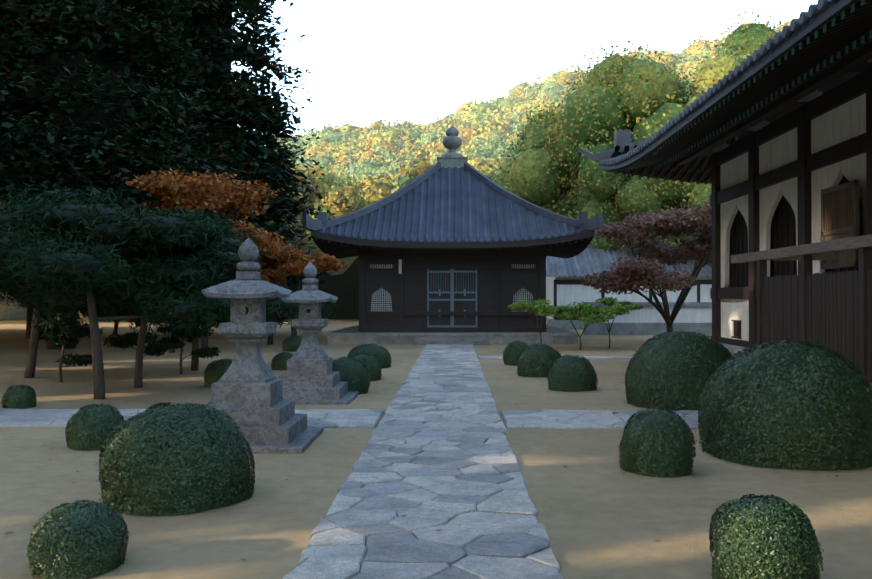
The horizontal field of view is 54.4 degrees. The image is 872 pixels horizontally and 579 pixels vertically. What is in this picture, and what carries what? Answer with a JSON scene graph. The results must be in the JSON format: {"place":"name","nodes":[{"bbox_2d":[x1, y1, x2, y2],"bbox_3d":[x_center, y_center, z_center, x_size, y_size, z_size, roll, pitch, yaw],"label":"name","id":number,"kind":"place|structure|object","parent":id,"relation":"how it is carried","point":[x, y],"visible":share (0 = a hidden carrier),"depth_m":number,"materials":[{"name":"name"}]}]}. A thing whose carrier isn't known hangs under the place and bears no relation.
{"place":"outdoors","nodes":[
{"label":"outdoors","id":0,"kind":"place"},
{"bbox_2d":[112,321,118,334],"bbox_3d":[-14.249,0.111,38.932,1.793,3.996,4.032,1,-1,-44],"label":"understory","id":1,"kind":"object","parent":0,"point":[116,324],"visible":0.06,"depth_m":38.17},
{"bbox_2d":[77,258,358,318],"bbox_3d":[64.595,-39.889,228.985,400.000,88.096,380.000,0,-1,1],"label":"building","id":2,"kind":"structure","parent":0,"point":[344,287],"depth_m":82.45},
{"bbox_2d":[349,115,522,182],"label":"tree trunks","id":3,"kind":"object","parent":2,"relation":"on","point":[388,153],"visible":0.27,"depth_m":96.56,"materials":[{"name":"brown plant"}]},
{"bbox_2d":[258,21,790,275],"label":"hill forest crowns","id":4,"kind":"object","parent":2,"relation":"on","point":[501,102],"depth_m":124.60,"materials":[{"name":"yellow plant"}]},
{"bbox_2d":[250,18,798,254],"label":"forest leaf clumps","id":5,"kind":"object","parent":2,"relation":"on","point":[388,175],"visible":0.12,"depth_m":118.82,"materials":[{"name":"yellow plant"}]},
{"bbox_2d":[399,259,401,273],"bbox_3d":[-1.329,-0.850,31.482,0.110,0.530,0.025,0,-1,1],"label":"sign plaque","id":6,"kind":"object","parent":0,"point":[400,266],"visible":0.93,"depth_m":31.47,"materials":[{"name":"white wood"}]},
{"bbox_2d":[0,319,871,578],"bbox_3d":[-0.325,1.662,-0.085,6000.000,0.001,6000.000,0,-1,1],"label":"ground","id":7,"kind":"structure","parent":0,"point":[604,517],"depth_m":7.54,"materials":[{"name":"beige sand"}]},
{"bbox_2d":[1,385,36,408],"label":"bush","id":8,"kind":"object","parent":7,"relation":"on","point":[26,393],"depth_m":12.69,"materials":[{"name":"green plant"}]},
{"bbox_2d":[11,293,76,338],"bbox_3d":[-13.056,-0.658,30.941,5.709,5.379,5.640,0,-1,1],"label":"understory","id":9,"kind":"object","parent":7,"relation":"on","point":[21,300],"depth_m":29.82,"materials":[{"name":"green plant"}]},
{"bbox_2d":[0,186,96,377],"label":"pine","id":10,"kind":"object","parent":7,"relation":"on","point":[8,276],"depth_m":17.58,"materials":[{"name":"green plant"}]},
{"bbox_2d":[0,203,91,292],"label":"pine pads","id":11,"kind":"object","parent":10,"relation":"attached to","point":[3,220],"visible":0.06,"depth_m":16.92,"materials":[{"name":"green plant"}]},
{"bbox_2d":[0,292,120,321],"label":"woods","id":12,"kind":"object","parent":7,"relation":"on","point":[12,312],"visible":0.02,"depth_m":62.58,"materials":[{"name":"green plant"}]},
{"bbox_2d":[31,314,103,381],"bbox_3d":[-7.258,1.003,16.722,1.255,1.752,1.101,0,-1,1],"label":"pine tree","id":13,"kind":"object","parent":7,"relation":"on","point":[79,332],"depth_m":16.67,"materials":[{"name":"green plant"}]},
{"bbox_2d":[38,308,89,362],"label":"small pine pads","id":14,"kind":"object","parent":13,"relation":"attached to","point":[59,319],"visible":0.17,"depth_m":16.63,"materials":[{"name":"green plant"}]},
{"bbox_2d":[26,499,128,578],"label":"bush","id":15,"kind":"object","parent":7,"relation":"on","point":[36,532],"depth_m":5.04,"materials":[{"name":"green plant"}]},
{"bbox_2d":[63,402,124,450],"bbox_3d":[-3.801,1.521,9.480,0.654,0.499,0.662,0,-1,1],"label":"bush","id":16,"kind":"object","parent":7,"relation":"on","point":[107,418],"depth_m":9.26,"materials":[{"name":"green plant"}]},
{"bbox_2d":[26,18,219,338],"bbox_3d":[-16.904,-14.157,34.314,16.114,32.504,14.739,0,-1,1],"label":"cypress","id":17,"kind":"object","parent":7,"relation":"on","point":[29,316],"depth_m":33.92,"materials":[{"name":"plant"}]},
{"bbox_2d":[0,0,271,348],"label":"cypress","id":18,"kind":"object","parent":7,"relation":"on","point":[152,44],"depth_m":25.21,"materials":[{"name":"green plant"}]},
{"bbox_2d":[103,313,175,356],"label":"pine tree","id":19,"kind":"object","parent":7,"relation":"on","point":[133,339],"depth_m":17.51,"materials":[{"name":"green plant"}]},
{"bbox_2d":[110,313,164,352],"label":"small pine pads","id":20,"kind":"object","parent":19,"relation":"attached to","point":[136,322],"visible":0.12,"depth_m":17.54,"materials":[{"name":"green plant"}]},
{"bbox_2d":[0,184,284,399],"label":"pine","id":21,"kind":"object","parent":7,"relation":"on","point":[54,237],"depth_m":13.89,"materials":[{"name":"green plant"}]},
{"bbox_2d":[0,203,229,318],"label":"pine pads","id":22,"kind":"object","parent":21,"relation":"attached to","point":[65,214],"visible":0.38,"depth_m":13.83,"materials":[{"name":"green plant"}]},
{"bbox_2d":[71,207,266,387],"bbox_3d":[-4.986,0.148,15.668,4.066,3.436,4.016,0,-1,1],"label":"pine","id":23,"kind":"object","parent":7,"relation":"on","point":[199,247],"depth_m":15.49,"materials":[{"name":"green plant"}]},
{"bbox_2d":[100,221,242,311],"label":"pine pads","id":24,"kind":"object","parent":23,"relation":"attached to","point":[133,291],"visible":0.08,"depth_m":15.29,"materials":[{"name":"green plant"}]},
{"bbox_2d":[169,334,174,352],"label":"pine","id":25,"kind":"object","parent":7,"relation":"on","point":[172,350],"visible":0.02,"depth_m":25.50,"materials":[{"name":"green plant"}]},
{"bbox_2d":[96,401,258,515],"bbox_3d":[-2.143,1.342,7.002,1.297,0.842,1.208,0,-1,1],"label":"bush","id":26,"kind":"object","parent":7,"relation":"on","point":[114,436],"depth_m":6.58,"materials":[{"name":"green plant"}]},
{"bbox_2d":[154,322,220,373],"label":"pine tree","id":27,"kind":"object","parent":7,"relation":"on","point":[191,336],"depth_m":18.43,"materials":[{"name":"green plant"}]},
{"bbox_2d":[163,326,213,353],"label":"small pine pads","id":28,"kind":"object","parent":27,"relation":"attached to","point":[188,332],"visible":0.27,"depth_m":18.35,"materials":[{"name":"green plant"}]},
{"bbox_2d":[125,167,287,348],"bbox_3d":[-6.853,-0.784,24.681,5.062,5.474,5.619,0,-1,1],"label":"orange maple","id":29,"kind":"object","parent":7,"relation":"on","point":[217,193],"depth_m":24.08,"materials":[{"name":"orange plant"}]},
{"bbox_2d":[203,358,232,387],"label":"bush","id":30,"kind":"object","parent":7,"relation":"on","point":[211,376],"depth_m":15.62,"materials":[{"name":"green plant"}]},
{"bbox_2d":[135,208,338,370],"bbox_3d":[-5.191,0.007,19.360,5.823,3.795,5.236,0,-1,1],"label":"pine","id":31,"kind":"object","parent":7,"relation":"on","point":[239,239],"depth_m":19.33,"materials":[{"name":"plant"}]},
{"bbox_2d":[189,236,298,314],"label":"pine pads","id":32,"kind":"object","parent":31,"relation":"attached to","point":[294,308],"visible":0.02,"depth_m":19.29,"materials":[{"name":"green plant"}]},
{"bbox_2d":[131,0,349,335],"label":"cypress","id":33,"kind":"object","parent":7,"relation":"on","point":[254,115],"depth_m":35.30,"materials":[{"name":"green plant"}]},
{"bbox_2d":[201,237,323,453],"bbox_3d":[-2.174,0.577,9.818,1.520,2.360,1.520,0,-1,1],"label":"stone lantern","id":34,"kind":"object","parent":7,"relation":"on","point":[247,390],"visible":0.96,"depth_m":9.55,"materials":[{"name":"grey stone"}]},
{"bbox_2d":[230,243,320,344],"bbox_3d":[-5.681,0.157,30.069,4.108,3.698,3.932,0,-1,1],"label":"orange maple","id":35,"kind":"object","parent":7,"relation":"on","point":[268,260],"depth_m":30.03,"materials":[{"name":"orange plant"}]},
{"bbox_2d":[271,352,293,369],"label":"bush","id":36,"kind":"object","parent":7,"relation":"on","point":[280,355],"depth_m":19.45,"materials":[{"name":"green plant"}]},
{"bbox_2d":[266,236,302,322],"bbox_3d":[-7.522,-0.248,36.713,4.384,4.670,3.963,0,-1,1],"label":"understory","id":37,"kind":"object","parent":7,"relation":"on","point":[294,281],"depth_m":35.63,"materials":[{"name":"green plant"}]},
{"bbox_2d":[282,335,301,351],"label":"bush","id":38,"kind":"object","parent":7,"relation":"on","point":[289,342],"depth_m":26.14,"materials":[{"name":"green plant"}]},
{"bbox_2d":[260,247,347,335],"bbox_3d":[-4.680,0.322,27.702,3.702,3.324,3.396,0,-1,1],"label":"orange maple","id":39,"kind":"object","parent":7,"relation":"on","point":[293,263],"depth_m":27.02,"materials":[{"name":"orange plant"}]},
{"bbox_2d":[278,262,358,404],"bbox_3d":[-2.066,0.669,13.916,1.452,2.254,1.452,0,-1,1],"label":"stone lantern","id":40,"kind":"object","parent":7,"relation":"on","point":[310,377],"visible":0.96,"depth_m":13.60,"materials":[{"name":"grey stone"}]},
{"bbox_2d":[332,356,370,393],"bbox_3d":[-1.575,1.498,14.838,0.862,0.656,0.883,0,-1,1],"label":"bush","id":41,"kind":"object","parent":7,"relation":"on","point":[362,371],"depth_m":14.59,"materials":[{"name":"green plant"}]},
{"bbox_2d":[0,344,702,578],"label":"stone paths","id":42,"kind":"structure","parent":7,"relation":"on","point":[501,533],"depth_m":7.43,"materials":[{"name":"grey stone"}]},
{"bbox_2d":[351,353,381,380],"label":"bush","id":43,"kind":"object","parent":7,"relation":"on","point":[378,372],"depth_m":16.93,"materials":[{"name":"green plant"}]},
{"bbox_2d":[347,343,392,368],"bbox_3d":[-1.599,1.581,20.262,1.104,0.598,1.037,0,-1,1],"label":"bush","id":44,"kind":"object","parent":7,"relation":"on","point":[372,352],"depth_m":19.95,"materials":[{"name":"green plant"}]},
{"bbox_2d":[7,344,837,559],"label":"fallen leaves","id":45,"kind":"object","parent":7,"relation":"on","point":[287,479],"visible":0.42,"depth_m":8.66,"materials":[{"name":"brown plant"}]},
{"bbox_2d":[325,325,579,344],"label":"stone platform","id":46,"kind":"structure","parent":7,"relation":"on","point":[353,335],"depth_m":30.36,"materials":[{"name":"grey stone"}]},
{"bbox_2d":[356,249,548,331],"bbox_3d":[0.675,-0.012,34.919,7.140,3.220,7.140,0,-1,1],"label":"hall frame","id":47,"kind":"object","parent":46,"relation":"on","point":[504,266],"visible":0.6,"depth_m":31.42,"materials":[{"name":"brown wood"}]},
{"bbox_2d":[311,168,593,247],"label":"temple roof","id":48,"kind":"structure","parent":47,"relation":"on","point":[325,235],"depth_m":30.87,"materials":[{"name":"tile"}]},
{"bbox_2d":[313,237,591,258],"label":"hall rafters","id":49,"kind":"object","parent":48,"relation":"attached to","point":[564,250],"visible":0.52,"depth_m":31.31,"materials":[{"name":"wood"}]},
{"bbox_2d":[313,167,594,241],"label":"hall roof tiles","id":50,"kind":"object","parent":48,"relation":"on","point":[448,234],"visible":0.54,"depth_m":31.43,"materials":[{"name":"grey tile"}]},
{"bbox_2d":[302,162,602,230],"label":"roof ridges","id":51,"kind":"object","parent":50,"relation":"on","point":[583,221],"visible":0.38,"depth_m":31.45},
{"bbox_2d":[437,125,467,167],"bbox_3d":[0.675,-5.797,34.975,1.260,1.990,1.260,0,-1,1],"label":"roof finial","id":52,"kind":"object","parent":50,"relation":"on","point":[452,143],"visible":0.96,"depth_m":34.60,"materials":[{"name":"grey stone"}]},
{"bbox_2d":[366,257,538,326],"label":"hall planks","id":53,"kind":"object","parent":47,"relation":"attached to","point":[414,289],"visible":0.52,"depth_m":31.54,"materials":[{"name":"brown wood"}]},
{"bbox_2d":[429,269,475,324],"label":"hall door leaves","id":54,"kind":"object","parent":47,"relation":"in","point":[458,306],"visible":0.54,"depth_m":31.51,"materials":[{"name":"brown wood"}]},
{"bbox_2d":[427,269,476,326],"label":"hall door fittings","id":55,"kind":"object","parent":54,"relation":"attached to","point":[451,292],"visible":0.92,"depth_m":31.50,"materials":[{"name":"grey metal"}]},
{"bbox_2d":[503,340,528,365],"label":"bush","id":56,"kind":"object","parent":7,"relation":"on","point":[522,344],"depth_m":20.84,"materials":[{"name":"green plant"}]},
{"bbox_2d":[517,343,561,377],"bbox_3d":[2.215,1.503,18.072,1.006,0.712,0.934,0,-1,1],"label":"bush","id":57,"kind":"object","parent":7,"relation":"on","point":[553,354],"depth_m":17.74,"materials":[{"name":"green plant"}]},
{"bbox_2d":[507,298,578,343],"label":"young maple","id":58,"kind":"object","parent":7,"relation":"on","point":[540,307],"depth_m":26.85,"materials":[{"name":"green plant"}]},
{"bbox_2d":[547,354,598,391],"bbox_3d":[2.473,1.505,15.352,0.922,0.662,0.891,0,-1,1],"label":"bush","id":59,"kind":"object","parent":7,"relation":"on","point":[567,368],"depth_m":15.05,"materials":[{"name":"green plant"}]},
{"bbox_2d":[553,302,615,349],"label":"young maple","id":60,"kind":"object","parent":7,"relation":"on","point":[592,316],"depth_m":26.50,"materials":[{"name":"green plant"}]},
{"bbox_2d":[581,297,642,347],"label":"young maple","id":61,"kind":"object","parent":7,"relation":"on","point":[623,309],"depth_m":27.59,"materials":[{"name":"green plant"}]},
{"bbox_2d":[546,318,711,334],"bbox_3d":[13.261,1.804,43.434,14.700,0.550,12.000,0,-1,1],"label":"building base","id":62,"kind":"object","parent":7,"relation":"on","point":[633,329],"visible":0.26,"depth_m":37.53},
{"bbox_2d":[499,23,775,260],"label":"trees","id":63,"kind":"object","parent":7,"relation":"on","point":[538,195],"visible":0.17,"depth_m":45.28,"materials":[{"name":"green plant"}]},
{"bbox_2d":[489,9,789,262],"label":"tree leaf clumps","id":64,"kind":"object","parent":63,"relation":"attached to","point":[684,90],"visible":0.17,"depth_m":45.82,"materials":[{"name":"green plant"}]},
{"bbox_2d":[579,201,711,332],"bbox_3d":[8.367,-0.518,30.698,6.533,5.070,6.473,0,-1,1],"label":"maple","id":65,"kind":"object","parent":7,"relation":"on","point":[625,276],"depth_m":29.58,"materials":[{"name":"plant"}]},
{"bbox_2d":[618,408,695,476],"bbox_3d":[2.114,1.448,8.162,0.715,0.630,0.712,0,-1,1],"label":"bush","id":66,"kind":"object","parent":7,"relation":"on","point":[680,422],"depth_m":7.92,"materials":[{"name":"green plant"}]},
{"bbox_2d":[622,329,731,410],"bbox_3d":[3.818,1.222,13.151,1.790,1.224,1.692,0,-1,1],"label":"bush","id":67,"kind":"object","parent":7,"relation":"on","point":[629,374],"depth_m":12.57,"materials":[{"name":"green plant"}]},
{"bbox_2d":[707,492,823,578],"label":"bush","id":68,"kind":"object","parent":7,"relation":"on","point":[749,513],"depth_m":4.73,"materials":[{"name":"green plant"}]},
{"bbox_2d":[694,339,871,470],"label":"bush","id":69,"kind":"object","parent":7,"relation":"on","point":[840,360],"depth_m":8.31,"materials":[{"name":"green plant"}]},
{"bbox_2d":[701,59,871,348],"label":"plaster wall","id":70,"kind":"structure","parent":7,"relation":"on","point":[802,115],"depth_m":17.68,"materials":[{"name":"white paint"}]},
{"bbox_2d":[600,0,861,183],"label":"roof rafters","id":71,"kind":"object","parent":70,"relation":"on","point":[822,19],"depth_m":13.82,"materials":[{"name":"brown wood"}]},
{"bbox_2d":[599,0,836,165],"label":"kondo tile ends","id":72,"kind":"object","parent":71,"relation":"attached to","point":[814,10],"visible":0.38,"depth_m":13.12,"materials":[{"name":"grey tile"}]},
{"bbox_2d":[609,0,871,183],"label":"roof rafters","id":73,"kind":"object","parent":71,"relation":"attached to","point":[850,28],"visible":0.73,"depth_m":14.23,"materials":[{"name":"brown wood"}]},
{"bbox_2d":[607,0,871,179],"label":"kondo rafter caps","id":74,"kind":"object","parent":73,"relation":"attached to","point":[852,6],"visible":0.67,"depth_m":13.59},
{"bbox_2d":[731,178,858,338],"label":"kondo window bars","id":75,"kind":"object","parent":70,"relation":"attached to","point":[737,328],"visible":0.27,"depth_m":20.42,"materials":[{"name":"brown wood"}]},
{"bbox_2d":[730,175,862,286],"bbox_3d":[7.233,-0.672,6.777,0.180,3.400,30.460,0,-1,1],"label":"kondo interior","id":76,"kind":"object","parent":70,"relation":"attached to","point":[843,179],"visible":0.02,"depth_m":18.74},
{"bbox_2d":[731,234,871,386],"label":"wooden railing","id":77,"kind":"object","parent":70,"relation":"on","point":[820,250],"visible":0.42,"depth_m":13.11,"materials":[{"name":"brown wood"}]},
{"bbox_2d":[757,247,871,382],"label":"wood plank wall","id":78,"kind":"structure","parent":70,"relation":"on","point":[832,310],"depth_m":12.37,"materials":[{"name":"brown wood"}]},
{"bbox_2d":[821,180,859,268],"bbox_3d":[7.019,-1.096,14.748,0.070,1.440,1.320,0,-1,1],"label":"shutter","id":79,"kind":"object","parent":70,"relation":"attached to","point":[840,211],"visible":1,"depth_m":14.63,"materials":[{"name":"brown wood"}]},
{"bbox_2d":[719,343,871,400],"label":"stone foundation","id":80,"kind":"object","parent":7,"relation":"on","point":[734,349],"depth_m":19.45,"materials":[{"name":"grey stone"}]},
{"bbox_2d":[370,287,531,310],"bbox_3d":[0.604,0.331,31.600,6.280,0.970,0.023,0,-1,1],"label":"hall lattice","id":81,"kind":"object","parent":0,"point":[385,299],"visible":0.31,"depth_m":31.64,"materials":[{"name":"wood"}]},
{"bbox_2d":[370,264,535,310],"bbox_3d":[0.604,-0.059,31.591,6.280,1.750,0.080,0,-1,1],"label":"hall paper","id":82,"kind":"object","parent":81,"relation":"attached to","point":[520,294],"depth_m":31.62,"materials":[{"name":"white paper"}]},
{"bbox_2d":[231,0,817,136],"label":"sky","id":83,"kind":"structure","parent":0,"point":[419,61],"materials":[{"name":"white"}]},
{"bbox_2d":[578,130,648,161],"bbox_3d":[6.952,-4.647,22.636,0.594,1.829,7.722,1,-1,-44],"label":"roof ridge ornament","id":84,"kind":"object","parent":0,"point":[622,139],"depth_m":24.10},
{"bbox_2d":[546,276,711,322],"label":"building walls","id":85,"kind":"structure","parent":0,"point":[571,293],"depth_m":44.15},
{"bbox_2d":[546,243,711,305],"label":"building roof","id":86,"kind":"structure","parent":85,"relation":"on","point":[589,260],"depth_m":44.66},
{"bbox_2d":[554,280,711,319],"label":"frame","id":87,"kind":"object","parent":85,"relation":"attached to","point":[556,282],"visible":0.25,"depth_m":44.24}
]}

